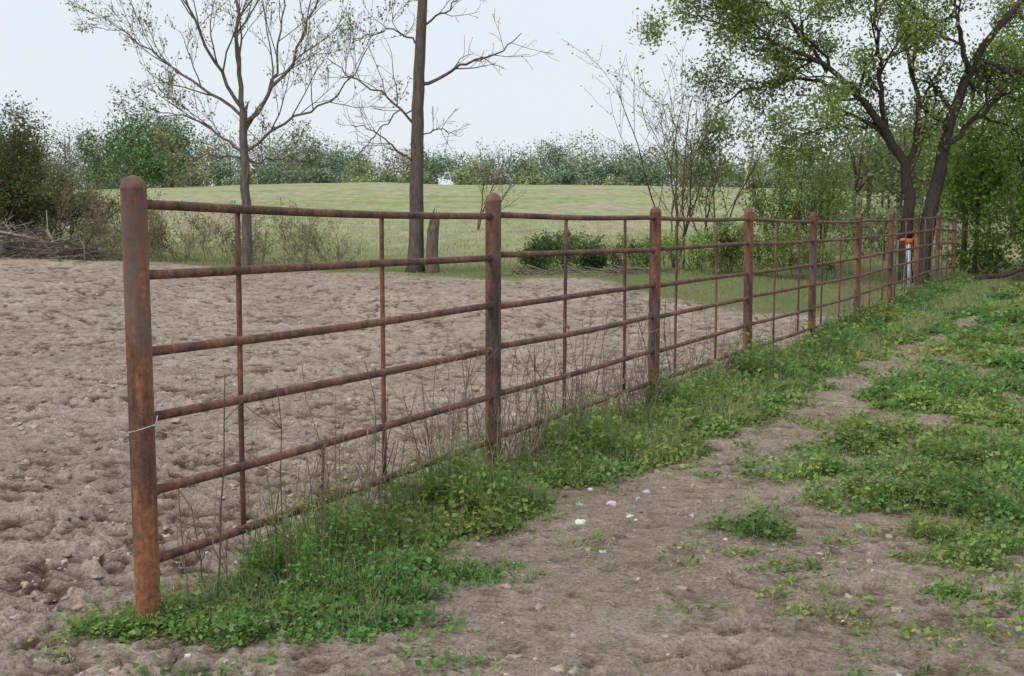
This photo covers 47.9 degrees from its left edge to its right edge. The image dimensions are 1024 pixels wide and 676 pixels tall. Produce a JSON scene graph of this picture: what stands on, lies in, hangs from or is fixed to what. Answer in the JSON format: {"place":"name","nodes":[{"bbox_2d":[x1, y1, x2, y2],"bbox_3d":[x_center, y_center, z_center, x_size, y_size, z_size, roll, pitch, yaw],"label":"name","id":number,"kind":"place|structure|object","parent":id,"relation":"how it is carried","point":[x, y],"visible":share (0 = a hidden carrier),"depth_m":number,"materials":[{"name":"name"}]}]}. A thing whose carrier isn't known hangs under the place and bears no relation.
{"place":"outdoors","nodes":[
{"label":"outdoors","id":0,"kind":"place"},
{"bbox_2d":[0,182,1023,675],"bbox_3d":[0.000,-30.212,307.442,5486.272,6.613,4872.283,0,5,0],"label":"ground","id":1,"kind":"structure","parent":0,"point":[26,314],"depth_m":7.25,"materials":[{"name":"soil"}]},
{"bbox_2d":[0,90,76,251],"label":"field edge tree","id":2,"kind":"object","parent":1,"relation":"on","point":[23,125],"visible":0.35,"depth_m":27.82,"materials":[{"name":"green plant"}]},
{"bbox_2d":[0,109,87,254],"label":"field edge tree","id":3,"kind":"object","parent":1,"relation":"on","point":[16,182],"visible":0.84,"depth_m":27.90,"materials":[{"name":"green plant"}]},
{"bbox_2d":[0,207,119,261],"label":"brush pile","id":4,"kind":"object","parent":1,"relation":"on","point":[70,249],"visible":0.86,"depth_m":26.06,"materials":[{"name":"brown plant"}]},
{"bbox_2d":[4,153,163,250],"bbox_3d":[-11.448,-3.500,30.235,4.416,2.907,2.786,-4,7,-36],"label":"shrub","id":5,"kind":"object","parent":1,"relation":"on","point":[64,180],"visible":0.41,"depth_m":29.71,"materials":[{"name":"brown plant"}]},
{"bbox_2d":[17,169,156,257],"bbox_3d":[-10.264,-3.019,28.224,3.050,2.213,2.623,3,6,29],"label":"twiggy shrub","id":6,"kind":"object","parent":1,"relation":"on","point":[83,207],"visible":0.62,"depth_m":28.06,"materials":[{"name":"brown plant"}]},
{"bbox_2d":[0,98,205,188],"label":"hedgerow trees","id":7,"kind":"object","parent":1,"relation":"on","point":[153,161],"visible":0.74,"depth_m":82.73,"materials":[{"name":"green plant"}]},
{"bbox_2d":[38,166,167,258],"bbox_3d":[-9.612,-2.900,26.980,3.687,2.284,2.817,4,7,34],"label":"twiggy shrub","id":8,"kind":"object","parent":1,"relation":"on","point":[117,219],"visible":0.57,"depth_m":27.23,"materials":[{"name":"brown plant"}]},
{"bbox_2d":[68,203,172,260],"bbox_3d":[-9.248,-2.338,27.092,1.987,1.706,2.442,0,5,0],"label":"twiggy shrub","id":9,"kind":"object","parent":1,"relation":"on","point":[115,237],"visible":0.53,"depth_m":26.58,"materials":[{"name":"brown plant"}]},
{"bbox_2d":[103,194,210,260],"bbox_3d":[-8.792,-2.629,28.206,2.328,1.773,2.702,-4,7,-35],"label":"twiggy shrub","id":10,"kind":"object","parent":1,"relation":"on","point":[158,222],"visible":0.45,"depth_m":27.94,"materials":[{"name":"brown plant"}]},
{"bbox_2d":[148,210,216,261],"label":"twiggy shrub","id":11,"kind":"object","parent":1,"relation":"on","point":[166,245],"visible":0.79,"depth_m":27.71,"materials":[{"name":"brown plant"}]},
{"bbox_2d":[60,0,420,265],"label":"budding tree","id":12,"kind":"object","parent":1,"relation":"on","point":[245,176],"visible":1,"depth_m":23.72,"materials":[{"name":"grey plant"}]},
{"bbox_2d":[181,191,304,263],"bbox_3d":[-6.649,-2.653,28.585,2.701,1.959,2.738,0,5,0],"label":"twiggy shrub","id":13,"kind":"object","parent":1,"relation":"on","point":[218,228],"visible":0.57,"depth_m":28.05,"materials":[{"name":"brown plant"}]},
{"bbox_2d":[219,220,277,265],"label":"twiggy shrub","id":14,"kind":"object","parent":1,"relation":"on","point":[257,236],"visible":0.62,"depth_m":27.50,"materials":[{"name":"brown plant"}]},
{"bbox_2d":[264,196,347,263],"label":"twiggy shrub","id":15,"kind":"object","parent":1,"relation":"on","point":[300,239],"visible":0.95,"depth_m":27.65,"materials":[{"name":"brown plant"}]},
{"bbox_2d":[274,200,368,262],"bbox_3d":[-5.079,-2.597,29.063,2.626,1.740,2.057,1,6,9],"label":"twiggy shrub","id":16,"kind":"object","parent":1,"relation":"on","point":[316,247],"visible":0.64,"depth_m":28.93,"materials":[{"name":"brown plant"}]},
{"bbox_2d":[291,0,559,272],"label":"tall tree","id":17,"kind":"object","parent":1,"relation":"on","point":[416,237],"visible":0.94,"depth_m":24.60,"materials":[{"name":"brown plant"}]},
{"bbox_2d":[425,208,439,272],"bbox_3d":[-1.724,-2.055,24.716,0.369,1.517,0.376,0,5,0],"label":"broken stump","id":18,"kind":"object","parent":1,"relation":"on","point":[432,240],"visible":0.59,"depth_m":24.62,"materials":[{"name":"wood"}]},
{"bbox_2d":[28,369,901,675],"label":"stones","id":19,"kind":"object","parent":1,"relation":"on","point":[610,503],"visible":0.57,"depth_m":5.70,"materials":[{"name":"white stone"}]},
{"bbox_2d":[466,140,527,229],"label":"sapling","id":20,"kind":"object","parent":1,"relation":"on","point":[482,204],"visible":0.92,"depth_m":41.63,"materials":[{"name":"brown plant"}]},
{"bbox_2d":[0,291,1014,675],"bbox_3d":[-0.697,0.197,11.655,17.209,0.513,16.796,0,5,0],"label":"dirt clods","id":21,"kind":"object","parent":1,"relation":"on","point":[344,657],"visible":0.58,"depth_m":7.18,"materials":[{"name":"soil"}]},
{"bbox_2d":[0,289,1021,675],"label":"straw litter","id":22,"kind":"object","parent":1,"relation":"on","point":[574,565],"visible":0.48,"depth_m":4.64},
{"bbox_2d":[1,111,1022,193],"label":"distant treeline","id":23,"kind":"object","parent":1,"relation":"on","point":[566,172],"visible":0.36,"depth_m":132.29,"materials":[{"name":"green plant"}]},
{"bbox_2d":[1,212,1023,675],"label":"grass","id":24,"kind":"structure","parent":1,"relation":"on","point":[963,296],"depth_m":8.09,"materials":[{"name":"green plant"}]},
{"bbox_2d":[16,268,1023,675],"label":"weeds","id":25,"kind":"object","parent":1,"relation":"on","point":[936,452],"visible":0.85,"depth_m":6.04,"materials":[{"name":"green plant"}]},
{"bbox_2d":[512,230,556,270],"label":"bush","id":26,"kind":"object","parent":1,"relation":"on","point":[536,261],"visible":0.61,"depth_m":25.36,"materials":[{"name":"green plant"}]},
{"bbox_2d":[119,175,956,619],"bbox_3d":[4.279,-0.719,15.135,0.202,2.083,24.813,3,6,27],"label":"pipe fence","id":27,"kind":"object","parent":1,"relation":"on","point":[141,353],"visible":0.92,"depth_m":5.66,"materials":[{"name":"metal"}]},
{"bbox_2d":[160,247,949,596],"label":"dry weed stalks","id":28,"kind":"object","parent":1,"relation":"on","point":[578,389],"visible":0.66,"depth_m":6.54,"materials":[{"name":"brown plant"}]},
{"bbox_2d":[528,226,605,269],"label":"bush","id":29,"kind":"object","parent":1,"relation":"on","point":[559,245],"visible":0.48,"depth_m":25.83,"materials":[{"name":"green plant"}]},
{"bbox_2d":[501,263,671,278],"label":"fallen branches","id":30,"kind":"object","parent":1,"relation":"on","point":[548,272],"visible":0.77,"depth_m":24.11,"materials":[{"name":"brown wood"}]},
{"bbox_2d":[561,234,611,270],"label":"bush","id":31,"kind":"object","parent":1,"relation":"on","point":[598,261],"visible":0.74,"depth_m":25.49,"materials":[{"name":"green plant"}]},
{"bbox_2d":[602,229,664,271],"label":"bush","id":32,"kind":"object","parent":1,"relation":"on","point":[642,258],"visible":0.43,"depth_m":25.96,"materials":[{"name":"green plant"}]},
{"bbox_2d":[557,12,769,264],"bbox_3d":[4.203,-4.829,28.851,5.686,6.246,4.321,-4,7,-39],"label":"sapling","id":33,"kind":"object","parent":1,"relation":"on","point":[619,125],"visible":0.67,"depth_m":28.98,"materials":[{"name":"brown plant"}]},
{"bbox_2d":[607,29,746,268],"bbox_3d":[3.827,-4.202,26.147,3.208,5.480,6.418,0,5,0],"label":"sapling","id":34,"kind":"object","parent":1,"relation":"on","point":[692,166],"visible":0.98,"depth_m":26.45,"materials":[{"name":"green plant"}]},
{"bbox_2d":[661,215,736,272],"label":"bush","id":35,"kind":"object","parent":1,"relation":"on","point":[668,238],"visible":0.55,"depth_m":25.61,"materials":[{"name":"green plant"}]},
{"bbox_2d":[687,211,760,273],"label":"bush","id":36,"kind":"object","parent":1,"relation":"on","point":[739,234],"visible":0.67,"depth_m":25.06,"materials":[{"name":"green plant"}]},
{"bbox_2d":[658,85,812,267],"bbox_3d":[5.125,-3.841,27.424,2.728,4.536,3.464,-3,6,-26],"label":"sapling","id":37,"kind":"object","parent":1,"relation":"on","point":[712,181],"visible":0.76,"depth_m":27.34,"materials":[{"name":"green plant"}]},
{"bbox_2d":[739,125,756,187],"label":"utility pole","id":38,"kind":"object","parent":1,"relation":"on","point":[746,151],"visible":0.38,"depth_m":117.61,"materials":[{"name":"paint"}]},
{"bbox_2d":[720,221,798,277],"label":"bush","id":39,"kind":"object","parent":1,"relation":"on","point":[767,250],"visible":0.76,"depth_m":25.19,"materials":[{"name":"green plant"}]},
{"bbox_2d":[719,129,844,269],"bbox_3d":[6.549,-3.465,28.738,3.041,3.678,3.849,0,5,0],"label":"sapling","id":40,"kind":"object","parent":1,"relation":"on","point":[783,215],"visible":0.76,"depth_m":28.72,"materials":[{"name":"green plant"}]},
{"bbox_2d":[735,115,874,266],"bbox_3d":[7.751,-3.648,29.750,3.437,3.922,5.318,0,5,0],"label":"sapling","id":41,"kind":"object","parent":1,"relation":"on","point":[832,198],"visible":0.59,"depth_m":29.17,"materials":[{"name":"green plant"}]},
{"bbox_2d":[772,216,862,280],"bbox_3d":[6.828,-1.997,26.035,1.727,1.512,2.196,-2,6,-23],"label":"bush","id":42,"kind":"object","parent":1,"relation":"on","point":[828,252],"visible":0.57,"depth_m":25.79,"materials":[{"name":"green plant"}]},
{"bbox_2d":[626,0,1023,285],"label":"leafy tree","id":43,"kind":"object","parent":1,"relation":"on","point":[753,13],"visible":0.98,"depth_m":26.47,"materials":[{"name":"green plant"}]},
{"bbox_2d":[781,98,1023,259],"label":"background woods","id":44,"kind":"object","parent":1,"relation":"on","point":[876,166],"visible":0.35,"depth_m":39.06,"materials":[{"name":"green plant"}]},
{"bbox_2d":[900,229,913,288],"bbox_3d":[7.859,-1.508,22.861,0.318,1.291,0.201,-3,6,-28],"label":"post","id":45,"kind":"object","parent":1,"relation":"on","point":[910,239],"visible":0.7,"depth_m":22.79,"materials":[{"name":"paint"}]},
{"bbox_2d":[846,403,1022,507],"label":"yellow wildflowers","id":46,"kind":"object","parent":1,"relation":"on","point":[920,462],"visible":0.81,"depth_m":7.11,"materials":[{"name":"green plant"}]},
{"bbox_2d":[909,1,1023,278],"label":"thicket","id":47,"kind":"object","parent":1,"relation":"on","point":[981,177],"visible":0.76,"depth_m":30.26,"materials":[{"name":"green plant"}]},
{"bbox_2d":[946,267,1023,280],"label":"fallen log","id":48,"kind":"object","parent":1,"relation":"on","point":[1003,275],"visible":0.52,"depth_m":26.96,"materials":[{"name":"brown wood"}]},
{"bbox_2d":[0,0,1023,190],"label":"sky","id":49,"kind":"structure","parent":0,"point":[42,57],"materials":[{"name":"white"}]}
]}

